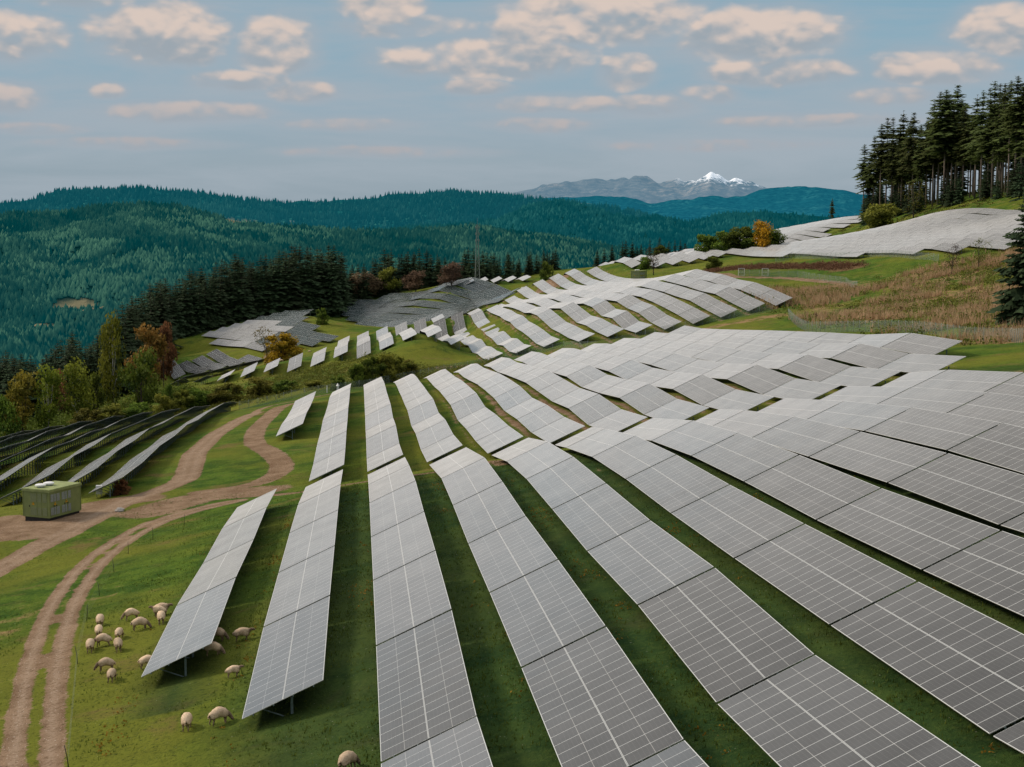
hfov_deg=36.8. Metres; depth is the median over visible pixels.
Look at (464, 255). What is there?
spruce tree
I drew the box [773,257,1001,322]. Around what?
undergrowth
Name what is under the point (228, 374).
solar row
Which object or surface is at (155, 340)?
broadleaf tree
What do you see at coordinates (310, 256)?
spruce tree
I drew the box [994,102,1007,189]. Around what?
pine tree
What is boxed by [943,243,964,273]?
broadleaf tree
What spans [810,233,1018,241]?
solar row
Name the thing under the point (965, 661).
solar row
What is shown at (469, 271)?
spruce tree
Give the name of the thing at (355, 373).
bush
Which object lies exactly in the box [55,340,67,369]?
spruce tree
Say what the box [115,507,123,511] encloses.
boulder
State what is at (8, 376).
spruce tree
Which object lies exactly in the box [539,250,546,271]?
spruce tree
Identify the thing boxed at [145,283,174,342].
spruce tree
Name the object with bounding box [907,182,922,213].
young spruce
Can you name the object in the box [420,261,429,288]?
spruce tree
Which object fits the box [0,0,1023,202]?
sky
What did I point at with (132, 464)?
solar row
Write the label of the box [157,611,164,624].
sheep
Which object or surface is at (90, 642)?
sheep
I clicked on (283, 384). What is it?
bush
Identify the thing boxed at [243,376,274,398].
bush
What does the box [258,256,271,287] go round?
spruce tree
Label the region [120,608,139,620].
sheep
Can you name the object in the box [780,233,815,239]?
solar row
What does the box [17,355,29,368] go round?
spruce tree
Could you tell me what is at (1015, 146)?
pine tree
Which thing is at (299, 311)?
solar row
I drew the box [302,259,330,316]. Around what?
spruce tree
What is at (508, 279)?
solar row
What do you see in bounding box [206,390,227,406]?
bush
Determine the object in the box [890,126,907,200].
pine tree
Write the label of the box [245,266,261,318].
spruce tree
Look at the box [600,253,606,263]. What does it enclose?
spruce tree
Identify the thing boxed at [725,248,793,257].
solar row
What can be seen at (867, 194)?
young spruce
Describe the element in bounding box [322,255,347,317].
spruce tree
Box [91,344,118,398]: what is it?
spruce tree
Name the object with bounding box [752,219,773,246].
broadleaf tree
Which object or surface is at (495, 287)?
solar row
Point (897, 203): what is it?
young spruce
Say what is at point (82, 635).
electric fence
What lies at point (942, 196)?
young spruce
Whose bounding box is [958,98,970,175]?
pine tree
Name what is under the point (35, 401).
spruce tree
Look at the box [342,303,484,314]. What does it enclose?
solar row
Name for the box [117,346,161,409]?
broadleaf tree
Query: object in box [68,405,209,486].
solar row
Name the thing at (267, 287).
spruce tree
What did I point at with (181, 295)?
spruce tree
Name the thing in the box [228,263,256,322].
spruce tree
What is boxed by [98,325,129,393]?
spruce tree
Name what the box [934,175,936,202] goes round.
pine tree
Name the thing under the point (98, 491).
inverter cabinet
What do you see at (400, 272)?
spruce tree
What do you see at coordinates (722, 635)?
solar row
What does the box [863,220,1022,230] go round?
solar row
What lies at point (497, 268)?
spruce tree
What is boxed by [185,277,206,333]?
spruce tree
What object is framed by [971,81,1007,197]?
pine tree
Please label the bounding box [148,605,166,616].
sheep
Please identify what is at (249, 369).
solar row
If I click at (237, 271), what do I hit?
spruce tree
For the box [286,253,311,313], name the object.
spruce tree
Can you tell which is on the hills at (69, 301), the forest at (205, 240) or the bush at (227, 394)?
the forest at (205, 240)
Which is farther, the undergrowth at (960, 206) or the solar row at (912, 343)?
the undergrowth at (960, 206)
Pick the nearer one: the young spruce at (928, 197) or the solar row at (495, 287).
the solar row at (495, 287)
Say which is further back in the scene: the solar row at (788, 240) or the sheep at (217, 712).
the solar row at (788, 240)
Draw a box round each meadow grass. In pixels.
[0,443,738,766]
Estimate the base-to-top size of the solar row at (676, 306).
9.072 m
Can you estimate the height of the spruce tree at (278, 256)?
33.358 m
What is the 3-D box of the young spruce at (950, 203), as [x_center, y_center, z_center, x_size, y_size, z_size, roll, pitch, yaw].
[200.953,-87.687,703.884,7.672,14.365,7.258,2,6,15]
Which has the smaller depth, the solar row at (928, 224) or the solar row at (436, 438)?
the solar row at (436, 438)
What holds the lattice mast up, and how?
on the ground at (234, 452)
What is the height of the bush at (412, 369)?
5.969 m
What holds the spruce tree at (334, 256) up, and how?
on the ground at (234, 452)
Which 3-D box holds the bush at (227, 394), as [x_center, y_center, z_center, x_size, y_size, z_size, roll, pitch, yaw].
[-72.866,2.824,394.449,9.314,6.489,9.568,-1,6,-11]
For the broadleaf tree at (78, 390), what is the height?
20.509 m
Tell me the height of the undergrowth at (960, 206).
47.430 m
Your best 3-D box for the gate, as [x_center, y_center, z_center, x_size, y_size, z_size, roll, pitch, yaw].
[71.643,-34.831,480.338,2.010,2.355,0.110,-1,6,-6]
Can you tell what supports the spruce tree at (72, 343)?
on the ground at (234, 452)
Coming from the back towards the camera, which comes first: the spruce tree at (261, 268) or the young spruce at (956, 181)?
the spruce tree at (261, 268)
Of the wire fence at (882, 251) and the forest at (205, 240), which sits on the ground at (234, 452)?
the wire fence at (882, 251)
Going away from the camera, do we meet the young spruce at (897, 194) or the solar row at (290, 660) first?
the solar row at (290, 660)
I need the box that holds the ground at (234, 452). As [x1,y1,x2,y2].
[0,192,1023,766]
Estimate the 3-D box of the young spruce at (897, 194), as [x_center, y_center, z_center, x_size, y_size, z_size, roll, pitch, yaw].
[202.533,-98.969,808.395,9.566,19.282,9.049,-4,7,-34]
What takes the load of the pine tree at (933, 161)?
on the ground at (234, 452)
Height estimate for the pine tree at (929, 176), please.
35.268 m
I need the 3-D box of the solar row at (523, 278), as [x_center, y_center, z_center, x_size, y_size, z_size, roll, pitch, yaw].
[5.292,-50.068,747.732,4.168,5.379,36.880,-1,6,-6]
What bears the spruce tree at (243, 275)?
on the ground at (234, 452)
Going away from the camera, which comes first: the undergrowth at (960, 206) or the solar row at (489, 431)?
the solar row at (489, 431)
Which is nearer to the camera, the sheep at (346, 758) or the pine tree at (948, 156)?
the sheep at (346, 758)
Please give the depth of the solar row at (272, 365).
466.92 m
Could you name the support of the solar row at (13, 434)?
on the ground at (234, 452)
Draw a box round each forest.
[0,183,688,228]
[0,200,670,373]
[371,198,846,251]
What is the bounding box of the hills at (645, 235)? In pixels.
[392,201,835,248]
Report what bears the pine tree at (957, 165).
on the ground at (234, 452)
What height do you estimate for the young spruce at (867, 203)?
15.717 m
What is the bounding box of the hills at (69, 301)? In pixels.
[0,218,570,334]
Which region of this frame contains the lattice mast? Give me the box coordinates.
[475,225,479,278]
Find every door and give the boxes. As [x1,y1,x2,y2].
[30,492,37,515]
[37,493,41,516]
[42,493,47,516]
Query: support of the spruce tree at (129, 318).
on the ground at (234, 452)
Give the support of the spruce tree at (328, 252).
on the ground at (234, 452)
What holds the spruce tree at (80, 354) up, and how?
on the ground at (234, 452)
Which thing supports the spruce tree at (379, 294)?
on the ground at (234, 452)
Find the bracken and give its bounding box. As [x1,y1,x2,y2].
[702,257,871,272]
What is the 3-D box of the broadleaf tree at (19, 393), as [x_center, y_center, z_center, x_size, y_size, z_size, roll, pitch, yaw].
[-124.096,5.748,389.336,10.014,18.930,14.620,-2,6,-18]
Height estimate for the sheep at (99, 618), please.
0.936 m
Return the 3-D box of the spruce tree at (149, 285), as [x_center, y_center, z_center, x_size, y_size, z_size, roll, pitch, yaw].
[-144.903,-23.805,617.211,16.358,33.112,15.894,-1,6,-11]
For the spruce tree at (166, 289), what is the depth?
668.64 m
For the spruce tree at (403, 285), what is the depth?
800.68 m
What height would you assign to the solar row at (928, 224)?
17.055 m
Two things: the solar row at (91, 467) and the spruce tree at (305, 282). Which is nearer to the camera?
the solar row at (91, 467)
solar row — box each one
[0,408,180,504]
[0,412,152,490]
[0,416,124,468]
[0,421,91,457]
[0,425,63,447]
[0,430,37,444]
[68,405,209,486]
[89,402,237,496]
[141,489,275,676]
[170,361,184,378]
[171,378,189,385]
[177,358,267,380]
[178,360,210,373]
[192,355,226,369]
[194,376,211,384]
[202,331,302,345]
[207,349,242,368]
[209,339,268,350]
[216,327,320,345]
[217,370,233,382]
[229,323,337,341]
[238,354,261,364]
[241,362,257,377]
[242,320,319,330]
[242,469,342,718]
[254,316,307,320]
[264,358,279,372]
[269,312,308,316]
[276,391,315,438]
[281,309,312,313]
[287,353,302,371]
[309,384,350,480]
[310,347,326,366]
[334,336,349,358]
[341,307,474,319]
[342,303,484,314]
[345,312,457,323]
[349,296,506,308]
[352,292,511,304]
[356,315,444,326]
[357,331,370,357]
[364,377,402,471]
[368,457,492,766]
[372,319,430,326]
[376,326,393,349]
[377,285,517,300]
[386,280,527,297]
[394,374,461,461]
[395,321,416,340]
[414,317,441,341]
[425,369,522,452]
[430,314,463,350]
[430,447,708,766]
[448,311,501,359]
[453,363,584,442]
[457,277,514,295]
[466,308,530,353]
[484,305,559,346]
[484,357,646,431]
[488,276,501,282]
[492,438,979,766]
[499,301,593,341]
[502,276,515,281]
[505,296,622,336]
[514,351,708,420]
[516,275,530,281]
[516,286,651,333]
[532,279,680,328]
[548,274,708,324]
[548,348,772,412]
[556,427,1023,753]
[564,269,737,317]
[581,343,840,398]
[587,267,764,311]
[598,252,698,265]
[609,251,712,263]
[612,338,901,386]
[614,257,640,267]
[623,418,1023,616]
[633,255,665,267]
[641,332,965,372]
[652,254,681,265]
[670,325,961,354]
[676,269,791,306]
[696,409,1023,532]
[705,250,726,256]
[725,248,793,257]
[744,247,867,257]
[745,237,798,242]
[757,398,1023,472]
[766,245,924,253]
[776,227,829,231]
[779,223,849,228]
[779,242,967,252]
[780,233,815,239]
[781,230,830,237]
[790,219,860,226]
[794,238,1010,248]
[807,216,860,223]
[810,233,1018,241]
[820,386,1023,427]
[829,228,1023,236]
[847,223,1023,233]
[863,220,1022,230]
[877,218,1019,227]
[881,370,1023,395]
[890,216,1019,224]
[906,213,1023,220]
[920,208,1023,216]
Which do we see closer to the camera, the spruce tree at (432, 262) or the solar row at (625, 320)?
the solar row at (625, 320)
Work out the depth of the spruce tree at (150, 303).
605.57 m
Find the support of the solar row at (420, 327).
on the ground at (234, 452)
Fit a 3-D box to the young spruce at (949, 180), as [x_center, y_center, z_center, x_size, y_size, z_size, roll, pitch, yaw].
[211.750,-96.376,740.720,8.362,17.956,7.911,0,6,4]
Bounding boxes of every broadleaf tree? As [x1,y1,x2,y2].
[0,394,22,435]
[2,369,41,434]
[33,363,65,427]
[53,368,69,412]
[61,356,96,420]
[80,371,105,410]
[97,308,126,404]
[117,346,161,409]
[123,322,169,381]
[156,321,178,386]
[162,382,175,399]
[252,327,279,355]
[261,332,304,364]
[349,271,388,297]
[378,266,401,294]
[399,270,425,291]
[437,261,463,285]
[539,261,554,280]
[645,247,664,274]
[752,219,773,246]
[898,179,930,216]
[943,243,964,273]
[967,238,991,269]
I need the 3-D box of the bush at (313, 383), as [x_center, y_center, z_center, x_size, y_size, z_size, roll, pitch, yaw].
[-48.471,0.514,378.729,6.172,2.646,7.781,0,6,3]
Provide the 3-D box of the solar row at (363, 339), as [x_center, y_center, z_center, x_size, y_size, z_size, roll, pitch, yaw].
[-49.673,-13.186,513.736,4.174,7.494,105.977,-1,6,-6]
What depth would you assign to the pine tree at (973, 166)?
717.35 m
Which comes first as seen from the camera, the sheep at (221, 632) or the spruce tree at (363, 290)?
the sheep at (221, 632)
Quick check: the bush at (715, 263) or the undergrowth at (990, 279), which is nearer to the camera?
the undergrowth at (990, 279)
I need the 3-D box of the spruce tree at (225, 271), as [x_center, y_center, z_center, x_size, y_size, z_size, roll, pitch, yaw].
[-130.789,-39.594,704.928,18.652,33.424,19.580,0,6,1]
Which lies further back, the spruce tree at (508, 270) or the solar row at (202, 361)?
the spruce tree at (508, 270)
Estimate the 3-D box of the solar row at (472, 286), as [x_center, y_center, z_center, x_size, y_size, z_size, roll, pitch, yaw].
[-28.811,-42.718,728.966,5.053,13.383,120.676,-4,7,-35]
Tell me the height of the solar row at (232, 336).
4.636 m
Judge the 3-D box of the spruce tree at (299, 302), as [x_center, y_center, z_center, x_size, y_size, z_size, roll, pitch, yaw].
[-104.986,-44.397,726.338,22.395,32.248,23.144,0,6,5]
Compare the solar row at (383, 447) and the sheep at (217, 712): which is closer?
the sheep at (217, 712)
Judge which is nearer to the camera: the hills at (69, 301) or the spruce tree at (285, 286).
the spruce tree at (285, 286)
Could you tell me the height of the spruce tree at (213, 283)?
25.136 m
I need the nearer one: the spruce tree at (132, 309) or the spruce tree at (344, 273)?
the spruce tree at (132, 309)
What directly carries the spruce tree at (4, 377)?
on the ground at (234, 452)
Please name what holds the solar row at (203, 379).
on the ground at (234, 452)
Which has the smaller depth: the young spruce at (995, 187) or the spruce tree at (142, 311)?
the spruce tree at (142, 311)
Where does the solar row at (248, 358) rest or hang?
on the ground at (234, 452)
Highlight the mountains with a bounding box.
[512,172,766,202]
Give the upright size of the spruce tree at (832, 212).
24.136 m
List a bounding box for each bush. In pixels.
[67,408,102,430]
[96,403,130,424]
[111,479,131,495]
[122,401,152,423]
[152,393,176,418]
[171,389,194,414]
[185,387,214,410]
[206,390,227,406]
[212,382,244,401]
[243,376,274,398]
[270,380,297,392]
[304,380,324,389]
[315,307,329,324]
[328,376,348,390]
[347,364,366,386]
[361,356,387,382]
[372,353,399,382]
[393,355,413,377]
[402,359,418,375]
[637,256,651,269]
[651,245,669,254]
[694,234,718,252]
[703,230,739,253]
[705,256,722,269]
[719,226,754,249]
[739,230,772,247]
[763,228,787,244]
[858,202,901,228]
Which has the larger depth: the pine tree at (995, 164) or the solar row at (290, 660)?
the pine tree at (995, 164)
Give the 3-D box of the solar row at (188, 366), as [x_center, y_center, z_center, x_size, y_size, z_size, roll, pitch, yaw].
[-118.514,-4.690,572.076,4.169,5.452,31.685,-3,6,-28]
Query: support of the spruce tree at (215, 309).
on the ground at (234, 452)
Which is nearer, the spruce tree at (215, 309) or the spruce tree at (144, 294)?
the spruce tree at (144, 294)
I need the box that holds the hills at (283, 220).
[18,188,650,229]
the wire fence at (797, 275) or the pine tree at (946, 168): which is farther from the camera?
the pine tree at (946, 168)
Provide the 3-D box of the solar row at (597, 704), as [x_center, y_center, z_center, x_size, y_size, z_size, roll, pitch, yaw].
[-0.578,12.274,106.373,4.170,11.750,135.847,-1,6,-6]
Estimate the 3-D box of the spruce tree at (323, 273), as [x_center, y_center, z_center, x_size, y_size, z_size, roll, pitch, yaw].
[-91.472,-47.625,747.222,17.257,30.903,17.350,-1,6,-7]
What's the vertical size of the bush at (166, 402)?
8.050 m
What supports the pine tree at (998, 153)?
on the ground at (234, 452)
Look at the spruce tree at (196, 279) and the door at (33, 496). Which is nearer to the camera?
the door at (33, 496)
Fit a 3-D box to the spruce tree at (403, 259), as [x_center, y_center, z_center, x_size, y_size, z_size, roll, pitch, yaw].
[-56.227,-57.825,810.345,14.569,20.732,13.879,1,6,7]
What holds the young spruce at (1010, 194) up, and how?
on the ground at (234, 452)
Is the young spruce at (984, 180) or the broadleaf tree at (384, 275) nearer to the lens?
the young spruce at (984, 180)
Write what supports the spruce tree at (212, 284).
on the ground at (234, 452)
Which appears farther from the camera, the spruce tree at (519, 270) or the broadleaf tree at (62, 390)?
the spruce tree at (519, 270)
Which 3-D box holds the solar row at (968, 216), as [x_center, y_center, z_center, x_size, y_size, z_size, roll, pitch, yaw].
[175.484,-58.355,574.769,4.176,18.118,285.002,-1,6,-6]
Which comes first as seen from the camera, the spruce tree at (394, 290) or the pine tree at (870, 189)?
the spruce tree at (394, 290)
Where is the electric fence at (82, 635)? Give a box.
[64,514,184,766]
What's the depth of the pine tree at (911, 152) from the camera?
758.22 m
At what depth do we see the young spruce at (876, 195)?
851.57 m
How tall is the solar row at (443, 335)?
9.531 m
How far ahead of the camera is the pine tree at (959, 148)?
711.24 m
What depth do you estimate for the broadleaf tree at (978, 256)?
397.57 m
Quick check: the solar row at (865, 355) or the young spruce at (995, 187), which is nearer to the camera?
the solar row at (865, 355)
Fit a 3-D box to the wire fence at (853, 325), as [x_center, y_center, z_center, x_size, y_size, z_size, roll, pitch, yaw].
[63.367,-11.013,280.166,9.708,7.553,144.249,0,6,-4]
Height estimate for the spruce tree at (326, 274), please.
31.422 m
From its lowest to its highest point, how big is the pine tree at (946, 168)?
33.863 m
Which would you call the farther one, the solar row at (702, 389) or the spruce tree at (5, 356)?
the spruce tree at (5, 356)
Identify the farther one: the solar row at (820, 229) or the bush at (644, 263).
the solar row at (820, 229)
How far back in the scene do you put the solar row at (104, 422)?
305.17 m
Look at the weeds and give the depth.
94.54 m
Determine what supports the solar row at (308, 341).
on the ground at (234, 452)
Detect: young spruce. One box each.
[858,196,866,224]
[859,189,871,215]
[859,201,869,226]
[865,196,875,224]
[874,188,883,204]
[889,191,896,215]
[890,189,901,212]
[893,183,905,202]
[893,195,904,216]
[902,180,911,210]
[902,188,912,216]
[907,177,924,203]
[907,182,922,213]
[917,190,925,211]
[921,181,929,202]
[935,177,946,208]
[942,177,957,206]
[945,166,954,200]
[948,174,965,204]
[954,172,967,203]
[958,167,971,193]
[975,162,995,197]
[977,165,993,201]
[990,176,1003,198]
[992,183,1003,200]
[1003,158,1022,197]
[1004,157,1014,191]
[1005,153,1023,192]
[1009,157,1023,201]
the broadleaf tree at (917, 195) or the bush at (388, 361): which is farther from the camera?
the broadleaf tree at (917, 195)
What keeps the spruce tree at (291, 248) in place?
on the ground at (234, 452)
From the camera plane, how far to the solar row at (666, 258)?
638.40 m
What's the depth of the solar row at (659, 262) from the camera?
637.30 m
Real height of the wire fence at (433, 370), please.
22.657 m
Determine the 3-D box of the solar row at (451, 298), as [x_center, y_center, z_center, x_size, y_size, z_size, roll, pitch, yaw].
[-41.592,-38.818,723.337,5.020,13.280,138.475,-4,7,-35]
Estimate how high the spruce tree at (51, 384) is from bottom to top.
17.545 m
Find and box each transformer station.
[21,481,81,520]
[631,269,646,278]
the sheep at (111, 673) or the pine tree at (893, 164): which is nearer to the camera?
the sheep at (111, 673)
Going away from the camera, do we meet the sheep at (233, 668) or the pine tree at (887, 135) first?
the sheep at (233, 668)
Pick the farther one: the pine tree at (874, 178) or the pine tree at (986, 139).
the pine tree at (874, 178)
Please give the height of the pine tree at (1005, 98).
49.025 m
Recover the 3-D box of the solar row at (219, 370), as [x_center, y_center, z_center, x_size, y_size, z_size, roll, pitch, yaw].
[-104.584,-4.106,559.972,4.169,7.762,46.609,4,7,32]
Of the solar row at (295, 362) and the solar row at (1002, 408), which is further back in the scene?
the solar row at (295, 362)
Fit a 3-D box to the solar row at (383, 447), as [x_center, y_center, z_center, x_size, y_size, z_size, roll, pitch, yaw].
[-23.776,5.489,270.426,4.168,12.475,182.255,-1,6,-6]
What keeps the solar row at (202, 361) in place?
on the ground at (234, 452)
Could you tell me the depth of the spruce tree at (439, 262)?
803.92 m
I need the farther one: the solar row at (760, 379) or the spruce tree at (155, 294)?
the spruce tree at (155, 294)
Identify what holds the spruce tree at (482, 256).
on the ground at (234, 452)
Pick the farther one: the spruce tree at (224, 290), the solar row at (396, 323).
the spruce tree at (224, 290)
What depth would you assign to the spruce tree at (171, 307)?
648.45 m
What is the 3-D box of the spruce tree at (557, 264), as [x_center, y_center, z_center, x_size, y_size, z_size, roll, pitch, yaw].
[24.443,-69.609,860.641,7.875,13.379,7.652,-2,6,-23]
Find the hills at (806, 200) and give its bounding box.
[534,186,866,221]
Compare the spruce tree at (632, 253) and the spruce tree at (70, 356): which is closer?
the spruce tree at (70, 356)
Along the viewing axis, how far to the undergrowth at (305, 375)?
414.91 m
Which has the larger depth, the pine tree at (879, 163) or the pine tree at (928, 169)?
the pine tree at (879, 163)
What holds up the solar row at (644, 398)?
on the ground at (234, 452)
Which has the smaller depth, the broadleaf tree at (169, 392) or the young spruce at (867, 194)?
the broadleaf tree at (169, 392)
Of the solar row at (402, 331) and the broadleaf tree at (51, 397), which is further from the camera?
the solar row at (402, 331)
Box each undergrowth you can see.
[0,378,198,440]
[36,351,494,433]
[120,355,489,423]
[749,240,1023,345]
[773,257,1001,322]
[819,183,1020,237]
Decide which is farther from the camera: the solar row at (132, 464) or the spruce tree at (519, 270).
the spruce tree at (519, 270)
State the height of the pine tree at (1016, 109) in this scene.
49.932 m
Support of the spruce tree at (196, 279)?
on the ground at (234, 452)
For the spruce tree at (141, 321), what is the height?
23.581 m
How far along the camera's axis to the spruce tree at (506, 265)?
846.38 m
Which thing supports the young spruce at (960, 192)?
on the ground at (234, 452)
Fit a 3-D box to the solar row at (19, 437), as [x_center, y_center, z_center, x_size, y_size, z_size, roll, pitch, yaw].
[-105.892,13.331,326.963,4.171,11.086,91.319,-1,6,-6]
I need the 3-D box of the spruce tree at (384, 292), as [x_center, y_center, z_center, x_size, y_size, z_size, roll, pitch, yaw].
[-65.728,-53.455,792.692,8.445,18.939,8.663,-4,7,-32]
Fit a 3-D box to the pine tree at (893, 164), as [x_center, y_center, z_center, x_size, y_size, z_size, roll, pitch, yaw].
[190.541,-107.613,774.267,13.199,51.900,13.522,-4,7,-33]
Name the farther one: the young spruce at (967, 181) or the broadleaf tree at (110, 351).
the young spruce at (967, 181)
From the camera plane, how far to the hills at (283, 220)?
7438.23 m
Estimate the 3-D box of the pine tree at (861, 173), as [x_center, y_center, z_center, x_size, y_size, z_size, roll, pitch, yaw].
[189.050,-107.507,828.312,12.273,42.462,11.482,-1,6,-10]
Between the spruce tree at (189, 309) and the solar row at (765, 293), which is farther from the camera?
the spruce tree at (189, 309)
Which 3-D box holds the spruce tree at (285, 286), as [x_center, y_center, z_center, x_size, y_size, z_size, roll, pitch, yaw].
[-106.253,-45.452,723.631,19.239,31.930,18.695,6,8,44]
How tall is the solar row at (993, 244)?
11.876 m
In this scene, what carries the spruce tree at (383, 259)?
on the ground at (234, 452)
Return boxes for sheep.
[86,638,94,653]
[93,657,115,671]
[94,633,111,646]
[95,624,102,635]
[96,614,104,624]
[107,668,116,682]
[113,637,122,652]
[115,627,123,637]
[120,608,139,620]
[130,617,151,630]
[137,655,150,669]
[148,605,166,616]
[155,603,172,613]
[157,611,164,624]
[181,712,192,731]
[204,641,225,655]
[208,706,233,726]
[215,627,229,640]
[225,665,243,677]
[232,627,254,641]
[337,750,360,766]
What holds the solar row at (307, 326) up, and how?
on the ground at (234, 452)
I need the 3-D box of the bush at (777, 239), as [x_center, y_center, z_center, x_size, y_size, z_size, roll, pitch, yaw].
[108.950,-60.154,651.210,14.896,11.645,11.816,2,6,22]
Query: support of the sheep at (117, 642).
on the ground at (234, 452)
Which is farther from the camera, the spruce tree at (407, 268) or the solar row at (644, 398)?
the spruce tree at (407, 268)
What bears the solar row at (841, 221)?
on the ground at (234, 452)
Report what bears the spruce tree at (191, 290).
on the ground at (234, 452)
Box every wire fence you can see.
[239,306,771,407]
[740,270,856,285]
[776,250,938,262]
[788,310,1022,342]
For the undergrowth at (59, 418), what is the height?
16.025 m
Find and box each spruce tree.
[0,350,15,374]
[0,358,10,413]
[0,362,29,425]
[8,357,18,380]
[9,358,20,383]
[13,361,33,417]
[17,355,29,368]
[20,361,37,417]
[30,367,45,418]
[40,354,51,370]
[42,363,71,410]
[46,348,55,367]
[51,345,60,367]
[52,342,62,370]
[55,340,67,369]
[59,344,87,403]
[59,345,74,410]
[63,331,81,367]
[63,332,89,377]
[71,347,85,386]
[75,339,89,367]
[82,350,89,385]
[86,344,106,400]
[91,335,100,359]
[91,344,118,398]
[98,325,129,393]
[98,343,120,398]
[108,328,138,396]
[113,313,138,363]
[116,302,138,381]
[120,315,135,380]
[123,304,154,377]
[125,306,144,347]
[126,296,143,347]
[133,302,146,344]
[136,291,158,333]
[137,296,158,358]
[137,301,159,360]
[140,291,155,319]
[143,283,165,331]
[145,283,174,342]
[145,292,169,356]
[149,295,162,330]
[152,285,182,352]
[155,281,185,339]
[161,278,172,311]
[161,281,179,326]
[161,292,176,341]
[167,286,189,332]
[167,289,182,338]
[169,288,186,338]
[170,281,180,317]
[176,278,196,333]
[176,282,201,336]
[177,269,204,328]
[180,280,197,336]
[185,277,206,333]
[187,268,201,303]
[191,271,200,289]
[194,280,210,333]
[196,267,214,304]
[198,273,216,311]
[198,276,216,330]
[202,280,224,330]
[208,272,226,305]
[209,262,219,295]
[211,275,229,324]
[213,267,234,328]
[215,259,234,321]
[218,261,237,308]
[224,255,252,312]
[225,263,248,323]
[225,265,235,324]
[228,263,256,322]
[232,261,241,284]
[237,259,254,296]
[240,273,257,319]
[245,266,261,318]
[247,255,269,289]
[247,263,259,288]
[250,267,268,316]
[254,266,272,315]
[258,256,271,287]
[262,269,274,315]
[264,259,287,315]
[266,258,290,312]
[273,253,300,310]
[274,250,282,273]
[276,249,286,273]
[279,257,312,315]
[283,244,301,285]
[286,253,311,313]
[292,247,301,274]
[295,244,308,277]
[296,261,319,315]
[297,255,317,315]
[301,248,312,274]
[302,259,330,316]
[306,248,314,266]
[310,253,337,314]
[313,254,324,274]
[315,256,334,300]
[321,255,333,287]
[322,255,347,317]
[323,243,345,302]
[326,245,354,306]
[336,256,356,301]
[337,252,353,292]
[337,263,350,306]
[348,270,356,298]
[353,265,361,295]
[355,269,372,299]
[359,277,372,299]
[371,259,378,278]
[373,263,384,297]
[375,250,396,274]
[382,264,390,295]
[386,254,402,293]
[395,253,404,279]
[395,258,402,291]
[396,260,408,291]
[398,256,411,279]
[401,254,412,290]
[408,254,421,289]
[413,248,422,269]
[420,253,431,283]
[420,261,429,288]
[426,260,434,287]
[428,255,435,279]
[430,264,441,286]
[433,257,443,285]
[460,250,472,278]
[461,256,467,277]
[463,250,473,278]
[466,259,473,277]
[470,248,480,274]
[474,253,486,278]
[480,255,487,277]
[481,253,495,281]
[489,254,502,280]
[492,260,502,281]
[501,255,514,276]
[503,256,513,280]
[512,261,522,278]
[516,260,521,276]
[523,254,534,275]
[533,253,541,273]
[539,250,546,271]
[551,251,561,269]
[592,250,600,266]
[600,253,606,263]
[608,245,615,262]
[618,241,625,259]
[621,241,629,257]
[629,243,636,257]
[828,198,835,217]
[985,192,1023,328]
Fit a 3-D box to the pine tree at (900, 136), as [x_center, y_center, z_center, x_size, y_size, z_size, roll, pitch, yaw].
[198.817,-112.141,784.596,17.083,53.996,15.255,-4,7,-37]
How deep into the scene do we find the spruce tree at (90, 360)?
468.42 m
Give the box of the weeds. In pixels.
[82,461,998,766]
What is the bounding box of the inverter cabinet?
[96,485,101,496]
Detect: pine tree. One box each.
[852,144,870,203]
[855,151,881,203]
[856,136,888,198]
[867,123,889,204]
[871,118,897,203]
[879,119,902,202]
[888,111,913,210]
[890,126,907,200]
[895,113,927,209]
[895,123,923,203]
[907,126,929,207]
[910,117,941,206]
[916,101,947,206]
[921,90,964,193]
[923,147,942,203]
[926,92,947,204]
[933,85,973,197]
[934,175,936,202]
[935,94,952,192]
[937,102,967,190]
[940,158,952,193]
[946,123,964,191]
[947,108,970,189]
[953,117,979,197]
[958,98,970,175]
[960,95,986,198]
[964,90,991,199]
[964,161,983,195]
[965,162,979,194]
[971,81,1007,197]
[976,88,995,185]
[985,83,1013,193]
[988,92,1007,185]
[990,162,1007,180]
[992,83,1023,179]
[994,80,1014,192]
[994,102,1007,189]
[995,84,1003,166]
[1001,76,1023,193]
[1001,87,1012,192]
[1005,140,1022,159]
[1015,131,1023,158]
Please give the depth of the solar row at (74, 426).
323.24 m
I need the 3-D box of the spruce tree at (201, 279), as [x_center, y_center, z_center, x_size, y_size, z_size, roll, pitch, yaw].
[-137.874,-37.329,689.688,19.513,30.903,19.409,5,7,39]
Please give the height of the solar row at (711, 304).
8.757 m
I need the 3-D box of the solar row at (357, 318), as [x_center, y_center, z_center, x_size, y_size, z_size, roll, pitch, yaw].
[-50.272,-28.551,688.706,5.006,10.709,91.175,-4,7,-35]
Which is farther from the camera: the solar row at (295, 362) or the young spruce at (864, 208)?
the young spruce at (864, 208)
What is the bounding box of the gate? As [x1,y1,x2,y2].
[738,268,744,275]

